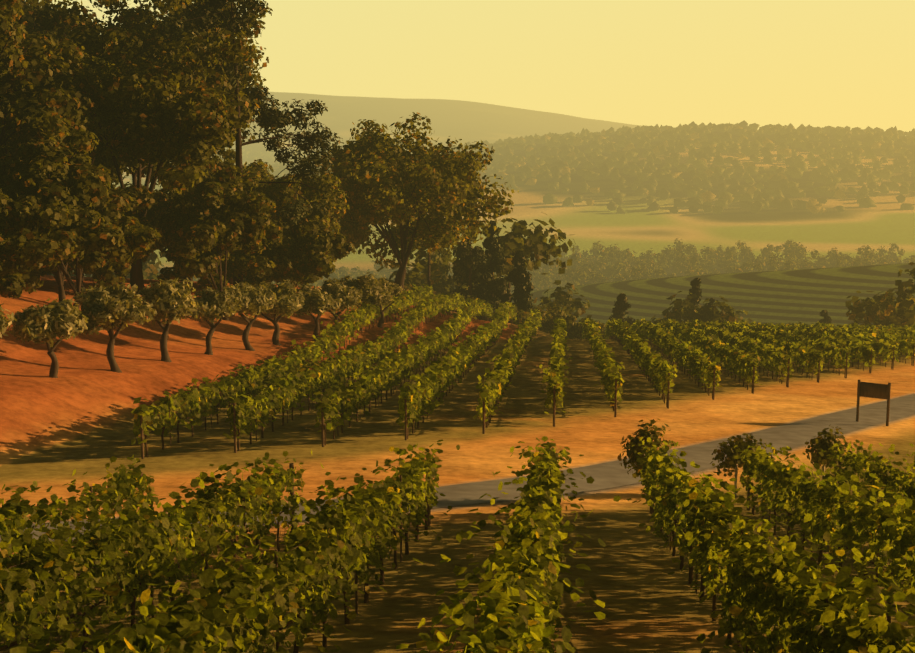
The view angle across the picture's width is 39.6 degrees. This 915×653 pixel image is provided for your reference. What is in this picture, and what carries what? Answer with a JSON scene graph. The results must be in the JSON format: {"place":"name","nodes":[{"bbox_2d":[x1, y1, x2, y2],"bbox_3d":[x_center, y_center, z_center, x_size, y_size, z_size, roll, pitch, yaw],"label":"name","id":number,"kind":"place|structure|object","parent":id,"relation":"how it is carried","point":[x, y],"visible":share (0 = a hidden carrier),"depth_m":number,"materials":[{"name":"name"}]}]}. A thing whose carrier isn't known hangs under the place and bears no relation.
{"place":"outdoors","nodes":[
{"label":"outdoors","id":0,"kind":"place"},
{"bbox_2d":[0,92,914,652],"bbox_3d":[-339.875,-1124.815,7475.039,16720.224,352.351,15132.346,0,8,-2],"label":"ground","id":1,"kind":"structure","parent":0,"point":[76,414],"depth_m":62.62,"materials":[{"name":"brown soil"}]},
{"bbox_2d":[0,303,16,337],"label":"olive","id":2,"kind":"object","parent":1,"relation":"on","point":[3,324],"visible":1,"depth_m":52.09,"materials":[{"name":"green plant"}]},
{"bbox_2d":[4,0,23,153],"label":"oak","id":3,"kind":"object","parent":1,"relation":"on","point":[21,4],"depth_m":96.83,"materials":[{"name":"green plant"}]},
{"bbox_2d":[0,190,83,297],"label":"tree","id":4,"kind":"object","parent":1,"relation":"on","point":[22,259],"depth_m":68.80,"materials":[{"name":"green plant"}]},
{"bbox_2d":[8,298,88,377],"bbox_3d":[-18.764,0.626,58.247,3.621,4.005,3.721,0,8,-2],"label":"olive","id":5,"kind":"object","parent":1,"relation":"on","point":[49,322],"depth_m":57.48,"materials":[{"name":"green plant"}]},
{"bbox_2d":[0,0,101,160],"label":"oak","id":6,"kind":"object","parent":1,"relation":"on","point":[17,77],"depth_m":79.98,"materials":[{"name":"green plant"}]},
{"bbox_2d":[0,111,127,304],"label":"tree","id":7,"kind":"object","parent":1,"relation":"on","point":[35,167],"depth_m":74.03,"materials":[{"name":"green plant"}]},
{"bbox_2d":[15,0,114,274],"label":"tree","id":8,"kind":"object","parent":1,"relation":"on","point":[29,9],"depth_m":106.02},
{"bbox_2d":[0,147,161,310],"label":"tree","id":9,"kind":"object","parent":1,"relation":"on","point":[103,239],"depth_m":73.09,"materials":[{"name":"green plant"}]},
{"bbox_2d":[0,0,193,274],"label":"oak","id":10,"kind":"object","parent":1,"relation":"on","point":[122,44],"depth_m":93.01,"materials":[{"name":"green plant"}]},
{"bbox_2d":[33,188,161,292],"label":"tree","id":11,"kind":"object","parent":1,"relation":"on","point":[104,277],"depth_m":82.20,"materials":[{"name":"green plant"}]},
{"bbox_2d":[73,282,156,372],"bbox_3d":[-16.966,0.115,63.084,3.917,4.521,4.119,0,8,-2],"label":"olive","id":12,"kind":"object","parent":1,"relation":"on","point":[105,307],"depth_m":62.20,"materials":[{"name":"green plant"}]},
{"bbox_2d":[0,29,260,292],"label":"oak","id":13,"kind":"object","parent":1,"relation":"on","point":[202,112],"depth_m":84.49,"materials":[{"name":"green plant"}]},
{"bbox_2d":[104,166,175,286],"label":"tree","id":14,"kind":"object","parent":1,"relation":"on","point":[154,204],"depth_m":87.63,"materials":[{"name":"green plant"}]},
{"bbox_2d":[133,278,200,361],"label":"olive","id":15,"kind":"object","parent":1,"relation":"on","point":[171,300],"depth_m":67.86,"materials":[{"name":"green plant"}]},
{"bbox_2d":[99,0,287,281],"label":"tree","id":16,"kind":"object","parent":1,"relation":"on","point":[134,18],"depth_m":101.83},
{"bbox_2d":[156,161,262,275],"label":"tree","id":17,"kind":"object","parent":1,"relation":"on","point":[230,182],"depth_m":92.34,"materials":[{"name":"green plant"}]},
{"bbox_2d":[192,285,241,354],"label":"olive","id":18,"kind":"object","parent":1,"relation":"on","point":[213,304],"depth_m":73.16,"materials":[{"name":"green plant"}]},
{"bbox_2d":[155,182,282,320],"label":"tree","id":19,"kind":"object","parent":1,"relation":"on","point":[192,244],"depth_m":87.47,"materials":[{"name":"green plant"}]},
{"bbox_2d":[172,185,273,284],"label":"tree","id":20,"kind":"object","parent":1,"relation":"on","point":[259,189],"depth_m":107.29,"materials":[{"name":"green plant"}]},
{"bbox_2d":[194,149,280,282],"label":"oak","id":21,"kind":"object","parent":1,"relation":"on","point":[261,166],"depth_m":119.06,"materials":[{"name":"green plant"}]},
{"bbox_2d":[152,0,342,285],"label":"tree","id":22,"kind":"object","parent":1,"relation":"on","point":[273,118],"depth_m":98.17,"materials":[{"name":"green plant"}]},
{"bbox_2d":[225,282,276,350],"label":"olive","id":23,"kind":"object","parent":1,"relation":"on","point":[254,300],"depth_m":77.84,"materials":[{"name":"green plant"}]},
{"bbox_2d":[217,218,301,286],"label":"tree","id":24,"kind":"object","parent":1,"relation":"on","point":[256,267],"depth_m":97.76,"materials":[{"name":"green plant"}]},
{"bbox_2d":[249,279,304,345],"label":"olive","id":25,"kind":"object","parent":1,"relation":"on","point":[289,300],"depth_m":81.81,"materials":[{"name":"green plant"}]},
{"bbox_2d":[243,167,349,290],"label":"oak","id":26,"kind":"object","parent":1,"relation":"on","point":[276,191],"depth_m":109.37,"materials":[{"name":"green plant"}]},
{"bbox_2d":[267,216,355,313],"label":"tree","id":27,"kind":"object","parent":1,"relation":"on","point":[314,241],"depth_m":99.72,"materials":[{"name":"green plant"}]},
{"bbox_2d":[294,283,339,340],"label":"olive","id":28,"kind":"object","parent":1,"relation":"on","point":[316,301],"depth_m":86.85,"materials":[{"name":"green plant"}]},
{"bbox_2d":[318,278,362,321],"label":"olive","id":29,"kind":"object","parent":1,"relation":"on","point":[346,296],"depth_m":91.93,"materials":[{"name":"green plant"}]},
{"bbox_2d":[335,272,387,330],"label":"olive","id":30,"kind":"object","parent":1,"relation":"on","point":[372,289],"depth_m":96.89,"materials":[{"name":"green plant"}]},
{"bbox_2d":[360,277,402,327],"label":"olive","id":31,"kind":"object","parent":1,"relation":"on","point":[390,287],"depth_m":102.07,"materials":[{"name":"green plant"}]},
{"bbox_2d":[316,112,518,296],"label":"oak","id":32,"kind":"object","parent":1,"relation":"on","point":[375,182],"depth_m":130.35,"materials":[{"name":"green plant"}]},
{"bbox_2d":[0,488,914,652],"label":"vine leaves","id":33,"kind":"object","parent":1,"relation":"on","point":[786,588],"visible":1,"depth_m":13.83,"materials":[{"name":"green plant"}]},
{"bbox_2d":[0,303,914,652],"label":"grapevine trunks","id":34,"kind":"object","parent":1,"relation":"on","point":[366,595],"visible":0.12,"depth_m":46.35,"materials":[{"name":"brown plant"}]},
{"bbox_2d":[0,433,914,610],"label":"vine leaves","id":35,"kind":"object","parent":34,"relation":"attached to","point":[660,470],"visible":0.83,"depth_m":24.12,"materials":[{"name":"green plant"}]},
{"bbox_2d":[0,306,914,652],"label":"vineyard posts","id":36,"kind":"object","parent":1,"relation":"on","point":[482,432],"visible":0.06,"depth_m":47.88,"materials":[{"name":"brown wood"}]},
{"bbox_2d":[446,200,500,311],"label":"conifer","id":37,"kind":"object","parent":1,"relation":"on","point":[463,262],"depth_m":165.98,"materials":[{"name":"green plant"}]},
{"bbox_2d":[51,213,914,338],"bbox_3d":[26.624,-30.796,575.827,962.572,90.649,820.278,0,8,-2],"label":"valley trees","id":38,"kind":"object","parent":1,"relation":"on","point":[575,268],"depth_m":615.73,"materials":[{"name":"green plant"}]},
{"bbox_2d":[473,220,510,320],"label":"conifer","id":39,"kind":"object","parent":1,"relation":"on","point":[497,287],"depth_m":170.10,"materials":[{"name":"green plant"}]},
{"bbox_2d":[388,280,607,338],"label":"grapevines","id":40,"kind":"object","parent":1,"relation":"on","point":[574,328],"visible":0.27,"depth_m":164.78,"materials":[{"name":"green plant"}]},
{"bbox_2d":[505,250,534,313],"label":"conifer","id":41,"kind":"object","parent":1,"relation":"on","point":[520,279],"depth_m":167.60,"materials":[{"name":"green plant"}]},
{"bbox_2d":[129,120,914,213],"bbox_3d":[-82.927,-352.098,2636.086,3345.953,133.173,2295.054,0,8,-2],"label":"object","id":42,"kind":"object","parent":1,"relation":"on","point":[846,161],"visible":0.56,"depth_m":1927.26,"materials":[{"name":"green plant"}]},
{"bbox_2d":[131,284,914,444],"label":"vine leaves","id":43,"kind":"object","parent":1,"relation":"on","point":[812,345],"visible":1,"depth_m":79.96,"materials":[{"name":"green plant"}]},
{"bbox_2d":[609,293,635,327],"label":"conifer","id":44,"kind":"object","parent":1,"relation":"on","point":[622,304],"depth_m":201.37,"materials":[{"name":"green plant"}]},
{"bbox_2d":[682,278,701,319],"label":"conifer","id":45,"kind":"object","parent":1,"relation":"on","point":[695,285],"depth_m":216.29,"materials":[{"name":"green plant"}]},
{"bbox_2d":[708,298,714,306],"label":"conifer","id":46,"kind":"object","parent":1,"relation":"on","point":[712,301],"visible":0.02,"depth_m":224.05,"materials":[{"name":"green plant"}]},
{"bbox_2d":[734,465,737,495],"bbox_3d":[8.915,4.987,40.714,0.078,1.100,0.090,0,8,-2],"label":"young tree tube","id":47,"kind":"object","parent":1,"relation":"on","point":[736,471],"visible":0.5,"depth_m":40.66,"materials":[{"name":"plastic"}]},
{"bbox_2d":[710,433,765,476],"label":"young tree leaves","id":48,"kind":"object","parent":47,"relation":"attached to","point":[730,461],"visible":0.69,"depth_m":40.47,"materials":[{"name":"green plant"}]},
{"bbox_2d":[819,310,831,325],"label":"conifer","id":49,"kind":"object","parent":1,"relation":"on","point":[825,315],"depth_m":235.22,"materials":[{"name":"green plant"}]},
{"bbox_3d":[5.715,4.902,38.225,0.078,1.100,0.090,0,8,-2],"label":"young tree tube","id":50,"kind":"object","parent":1,"relation":"on","visible":0},
{"bbox_2d":[617,418,673,477],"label":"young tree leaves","id":51,"kind":"object","parent":50,"relation":"attached to","point":[632,452],"visible":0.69,"depth_m":37.91,"materials":[{"name":"green plant"}]},
{"bbox_3d":[11.987,5.108,41.688,0.078,1.100,0.090,0,8,-2],"label":"young tree tube","id":52,"kind":"object","parent":1,"relation":"on","visible":0},
{"bbox_2d":[805,424,851,466],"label":"young tree leaves","id":53,"kind":"object","parent":52,"relation":"attached to","point":[820,442],"visible":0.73,"depth_m":41.22,"materials":[{"name":"green plant"}]},
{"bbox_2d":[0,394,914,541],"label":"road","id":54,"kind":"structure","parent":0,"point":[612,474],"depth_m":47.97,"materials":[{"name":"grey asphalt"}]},
{"bbox_2d":[856,380,890,425],"bbox_3d":[20.791,3.923,63.578,1.639,2.416,0.129,6,10,35],"label":"road sign","id":55,"kind":"object","parent":54,"relation":"on","point":[873,390],"visible":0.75,"depth_m":63.44,"materials":[{"name":"brown wood"}]},
{"bbox_2d":[25,0,914,131],"label":"sky","id":56,"kind":"structure","parent":0,"point":[816,63],"materials":[{"name":"yellow"}]}
]}

